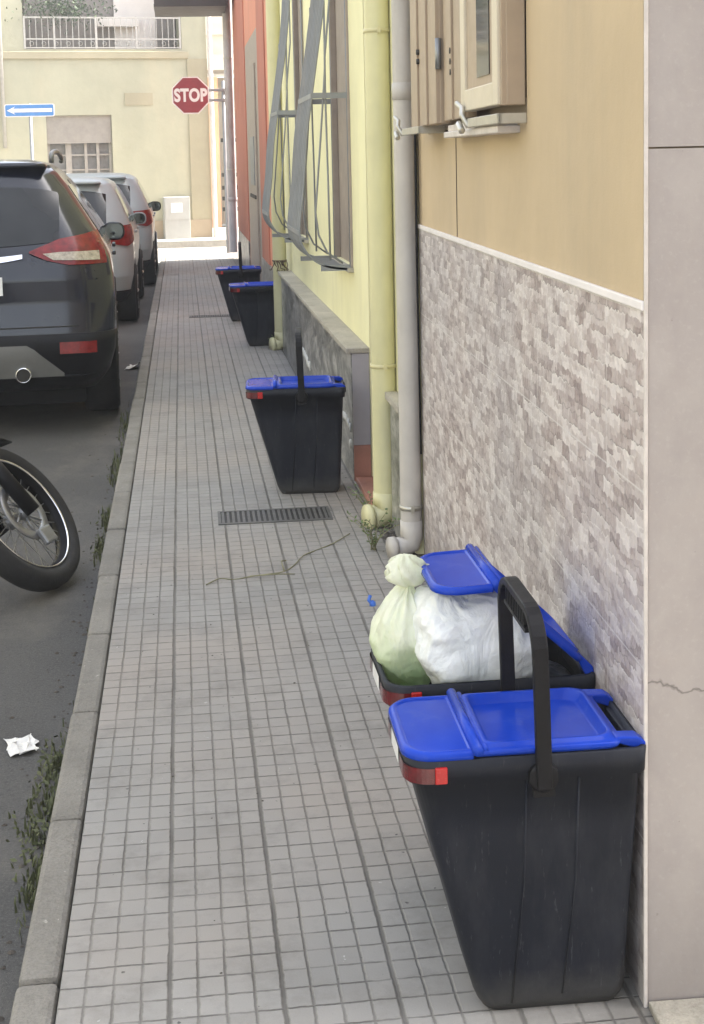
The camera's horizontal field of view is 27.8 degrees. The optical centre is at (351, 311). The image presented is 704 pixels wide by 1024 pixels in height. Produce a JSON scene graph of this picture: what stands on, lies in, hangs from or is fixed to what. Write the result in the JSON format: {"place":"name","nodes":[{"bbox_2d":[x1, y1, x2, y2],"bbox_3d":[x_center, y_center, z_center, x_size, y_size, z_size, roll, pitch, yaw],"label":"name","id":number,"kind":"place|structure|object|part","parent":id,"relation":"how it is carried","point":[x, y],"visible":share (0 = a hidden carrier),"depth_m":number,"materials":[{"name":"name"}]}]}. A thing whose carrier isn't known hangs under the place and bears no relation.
{"place":"outdoors","nodes":[
{"label":"outdoors","id":0,"kind":"place"},
{"bbox_2d":[6,403,131,942],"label":"grass","id":1,"kind":"structure","parent":0,"point":[57,758],"depth_m":3.63,"materials":[{"name":"green plant"}]},
{"bbox_2d":[0,224,238,1023],"bbox_3d":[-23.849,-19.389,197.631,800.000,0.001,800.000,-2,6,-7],"label":"road","id":2,"kind":"structure","parent":0,"point":[56,444],"depth_m":5.21,"materials":[{"name":"grey asphalt"}]},
{"bbox_2d":[4,733,38,756],"bbox_3d":[-0.931,1.222,4.018,0.095,0.014,0.132,-4,7,-22],"label":"paper scrap","id":3,"kind":"object","parent":2,"relation":"on","point":[23,745],"visible":1,"depth_m":4.01,"materials":[{"name":"white paper"}]},
{"bbox_2d":[4,103,54,159],"bbox_3d":[-5.707,-2.361,25.415,0.870,2.710,0.097,-2,6,-7],"label":"one way sign","id":4,"kind":"object","parent":2,"relation":"on","point":[30,110],"visible":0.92,"depth_m":25.25,"materials":[{"name":"metal"}]},
{"bbox_2d":[0,438,79,591],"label":"motorcycle","id":5,"kind":"object","parent":2,"relation":"on","point":[28,488],"visible":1,"depth_m":5.50,"materials":[{"name":"rubber"}]},
{"bbox_2d":[0,149,124,410],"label":"parked car","id":6,"kind":"object","parent":2,"relation":"on","point":[59,342],"visible":1,"depth_m":8.61,"materials":[{"name":"black paint"}]},
{"bbox_3d":[-2.385,-0.564,8.599,1.202,0.360,0.290,-2,6,-9],"label":"rear window","id":7,"kind":"part","parent":6,"relation":"part of","materials":[{"name":"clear glass"}]},
{"bbox_3d":[-1.753,-0.674,9.389,0.205,0.340,0.630,-2,6,-9],"label":"side window","id":8,"kind":"part","parent":6,"relation":"part of","materials":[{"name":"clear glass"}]},
{"bbox_3d":[-1.900,-0.763,10.186,0.246,0.390,0.900,-2,6,-9],"label":"side window","id":9,"kind":"part","parent":6,"relation":"part of","materials":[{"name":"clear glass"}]},
{"bbox_3d":[-2.053,-0.853,11.093,0.233,0.380,0.850,-2,6,-9],"label":"side window","id":10,"kind":"part","parent":6,"relation":"part of","materials":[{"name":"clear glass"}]},
{"bbox_2d":[9,255,165,1023],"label":"kerb","id":11,"kind":"structure","parent":2,"relation":"on","point":[36,998],"depth_m":3.51,"materials":[{"name":"stone"}]},
{"bbox_2d":[68,176,145,320],"bbox_3d":[-3.237,-0.735,15.875,1.870,1.550,3.887,-2,6,-7],"label":"parked car","id":12,"kind":"object","parent":2,"relation":"on","point":[106,199],"visible":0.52,"depth_m":14.34,"materials":[{"name":"silver metal"}]},
{"bbox_3d":[-3.034,-1.013,14.138,1.161,0.360,0.283,-2,6,-7],"label":"rear window","id":13,"kind":"part","parent":12,"relation":"part of","materials":[{"name":"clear glass"}]},
{"bbox_3d":[-2.378,-1.106,14.767,0.146,0.340,0.550,-2,6,-7],"label":"side window","id":14,"kind":"part","parent":12,"relation":"part of","materials":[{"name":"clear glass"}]},
{"bbox_3d":[-2.476,-1.182,15.481,0.173,0.380,0.800,-2,6,-7],"label":"side window","id":15,"kind":"part","parent":12,"relation":"part of","materials":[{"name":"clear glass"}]},
{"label":"side window","id":16,"kind":"part","parent":12,"relation":"part of","materials":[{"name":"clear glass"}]},
{"bbox_2d":[0,0,217,238],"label":"house","id":17,"kind":"structure","parent":2,"relation":"on","point":[106,89],"depth_m":27.39,"materials":[{"name":"beige paint"}]},
{"bbox_2d":[5,0,117,33],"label":"balcony plant","id":18,"kind":"object","parent":17,"relation":"hanging from","point":[63,11],"visible":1,"depth_m":26.93,"materials":[{"name":"green plant"}]},
{"bbox_2d":[46,115,112,173],"bbox_3d":[-5.301,-3.041,27.555,1.235,1.500,0.630,-3,6,-16],"label":"window","id":19,"kind":"structure","parent":17,"relation":"in","point":[84,142],"depth_m":27.29,"materials":[{"name":"beige glass"}]},
{"bbox_2d":[113,0,155,48],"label":"balcony door","id":20,"kind":"structure","parent":17,"relation":"in","point":[126,8],"depth_m":27.74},
{"bbox_2d":[66,173,160,284],"bbox_3d":[-3.658,-1.190,20.131,1.903,1.550,3.887,-2,6,-7],"label":"parked car","id":21,"kind":"object","parent":2,"relation":"on","point":[133,191],"visible":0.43,"depth_m":18.61,"materials":[{"name":"silver metal"}]},
{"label":"rear window","id":22,"kind":"part","parent":21,"relation":"part of","materials":[{"name":"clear glass"}]},
{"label":"side window","id":23,"kind":"part","parent":21,"relation":"part of","materials":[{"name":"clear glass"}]},
{"bbox_2d":[124,361,140,369],"bbox_3d":[-1.745,0.422,11.330,0.116,0.053,0.225,0,6,7],"label":"paper scrap","id":24,"kind":"object","parent":2,"relation":"on","point":[129,367],"visible":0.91,"depth_m":11.31,"materials":[{"name":"white paper"}]},
{"bbox_2d":[205,0,238,227],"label":"house","id":25,"kind":"structure","parent":2,"relation":"on","point":[217,46],"depth_m":33.02,"materials":[{"name":"beige paint"}]},
{"bbox_2d":[157,227,238,247],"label":"pavement","id":26,"kind":"structure","parent":0,"point":[219,240],"depth_m":26.89,"materials":[{"name":"concrete"}]},
{"bbox_2d":[162,196,190,238],"bbox_3d":[-3.415,-1.828,27.680,0.500,0.820,0.232,-3,6,-16],"label":"utility cabinet","id":27,"kind":"object","parent":26,"relation":"on","point":[176,218],"visible":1,"depth_m":27.58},
{"bbox_3d":[-3.388,-1.996,27.556,0.460,0.420,0.006,-3,6,-16],"label":"cabinet door","id":28,"kind":"part","parent":27,"relation":"part of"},
{"bbox_2d":[154,0,272,281],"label":"house","id":29,"kind":"structure","parent":0,"point":[253,233],"depth_m":18.20,"materials":[{"name":"orange paint"}]},
{"bbox_2d":[246,63,260,281],"bbox_3d":[-1.158,-1.562,16.619,0.032,2.550,1.700,-2,6,-7],"label":"door","id":30,"kind":"structure","parent":29,"relation":"in","point":[250,74],"depth_m":16.28,"materials":[{"name":"metal"}]},
{"bbox_2d":[55,252,655,1023],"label":"pavement","id":31,"kind":"structure","parent":0,"point":[311,884],"depth_m":3.50,"materials":[{"name":"tile"}]},
{"bbox_2d":[172,77,230,252],"bbox_3d":[-2.399,-2.333,22.720,0.874,2.815,0.111,-3,6,-12],"label":"stop sign","id":32,"kind":"object","parent":31,"relation":"on","point":[190,95],"visible":0.92,"depth_m":22.56,"materials":[{"name":"metal"}]},
{"bbox_2d":[0,426,416,1021],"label":"dirt","id":33,"kind":"structure","parent":31,"relation":"on","point":[385,536],"depth_m":4.78,"materials":[{"name":"soil"}]},
{"bbox_2d":[189,314,229,317],"bbox_3d":[-1.357,0.047,13.695,0.420,0.015,0.160,-2,6,-6],"label":"drain grate","id":34,"kind":"object","parent":31,"relation":"on","point":[203,316],"visible":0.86,"depth_m":13.68,"materials":[{"name":"metal"}]},
{"bbox_2d":[215,242,261,320],"bbox_3d":[-1.056,-0.283,13.263,0.427,0.733,0.298,-2,6,-4],"label":"waste bin","id":35,"kind":"object","parent":31,"relation":"on","point":[229,274],"visible":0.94,"depth_m":13.14,"materials":[{"name":"plastic"}]},
{"bbox_2d":[229,281,274,345],"bbox_3d":[-0.720,0.009,11.502,0.535,0.518,0.298,-2,6,-8],"label":"waste bin","id":36,"kind":"object","parent":31,"relation":"on","point":[254,302],"visible":0.62,"depth_m":11.38,"materials":[{"name":"plastic"}]},
{"bbox_2d":[218,506,332,524],"bbox_3d":[-0.327,0.865,5.996,0.475,0.015,0.220,-2,6,-6],"label":"drain grate","id":37,"kind":"object","parent":31,"relation":"on","point":[274,515],"visible":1,"depth_m":5.99,"materials":[{"name":"metal"}]},
{"bbox_2d":[206,533,349,584],"bbox_3d":[-0.196,0.925,5.295,0.182,0.024,0.814,4,8,39],"label":"twig","id":38,"kind":"object","parent":31,"relation":"on","point":[278,573],"visible":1,"depth_m":5.14,"materials":[{"name":"brown wood"}]},
{"bbox_2d":[245,327,345,493],"bbox_3d":[-0.252,0.445,6.428,0.448,0.733,0.313,-2,6,-3],"label":"waste bin","id":39,"kind":"object","parent":31,"relation":"on","point":[299,417],"visible":1,"depth_m":6.32,"materials":[{"name":"plastic"}]},
{"bbox_2d":[262,0,423,553],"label":"house","id":40,"kind":"structure","parent":31,"relation":"on","point":[329,189],"depth_m":7.03,"materials":[{"name":"yellow paint"}]},
{"bbox_2d":[262,0,308,242],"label":"window","id":41,"kind":"structure","parent":40,"relation":"in","point":[297,5],"depth_m":9.75,"materials":[{"name":"metal"}]},
{"bbox_2d":[287,0,353,272],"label":"window","id":42,"kind":"structure","parent":40,"relation":"in","point":[337,10],"depth_m":7.40,"materials":[{"name":"metal"}]},
{"bbox_2d":[348,484,372,504],"bbox_3d":[0.054,0.793,5.915,0.148,0.142,0.194,-2,6,-7],"label":"weed","id":43,"kind":"object","parent":31,"relation":"on","point":[365,502],"visible":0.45,"depth_m":5.93,"materials":[{"name":"green plant"}]},
{"bbox_2d":[367,595,375,606],"bbox_3d":[0.040,0.591,2.905,0.018,0.024,0.013,0,6,13],"label":"plastic scrap","id":44,"kind":"object","parent":31,"relation":"on","point":[372,603],"visible":1,"depth_m":2.90,"materials":[{"name":"blue plastic"}]},
{"bbox_2d":[347,508,399,550],"bbox_3d":[0.086,0.835,5.413,0.174,0.165,0.241,-4,7,-21],"label":"weed","id":45,"kind":"object","parent":31,"relation":"on","point":[373,542],"visible":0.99,"depth_m":5.43,"materials":[{"name":"green plant"}]},
{"bbox_2d":[370,543,594,859],"bbox_3d":[0.262,0.843,2.892,0.426,0.686,0.273,-2,6,-7],"label":"waste bin","id":46,"kind":"object","parent":31,"relation":"on","point":[470,569],"visible":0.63,"depth_m":2.77,"materials":[{"name":"plastic"}]},
{"bbox_2d":[369,553,430,685],"bbox_3d":[0.108,0.641,2.907,0.152,0.303,0.177,-2,6,-7],"label":"rubbish bag","id":47,"kind":"object","parent":46,"relation":"in","point":[392,640],"visible":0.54,"depth_m":2.85,"materials":[{"name":"green plastic"}]},
{"bbox_2d":[413,585,532,683],"bbox_3d":[0.253,0.666,2.857,0.271,0.253,0.220,-2,6,-7],"label":"rubbish bag","id":48,"kind":"object","parent":46,"relation":"in","point":[457,638],"visible":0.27,"depth_m":2.76,"materials":[{"name":"white plastic"}]},
{"bbox_2d":[549,660,570,675],"bbox_3d":[0.382,0.780,2.897,0.150,0.124,0.191,-2,6,-7],"label":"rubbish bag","id":49,"kind":"object","parent":46,"relation":"in","point":[556,669],"visible":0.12,"depth_m":2.88,"materials":[{"name":"plastic"}]},
{"bbox_2d":[388,576,645,1009],"bbox_3d":[0.289,0.856,2.549,0.427,0.733,0.298,-2,6,-6],"label":"waste bin","id":50,"kind":"object","parent":31,"relation":"on","point":[526,799],"visible":1,"depth_m":2.46,"materials":[{"name":"plastic"}]},
{"bbox_2d":[386,0,703,1023],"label":"house","id":51,"kind":"structure","parent":0,"point":[548,170],"depth_m":2.81,"materials":[{"name":"beige paint"}]},
{"bbox_2d":[393,0,526,139],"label":"window","id":52,"kind":"structure","parent":51,"relation":"in","point":[469,57],"depth_m":3.72,"materials":[{"name":"beige glass"}]}
]}

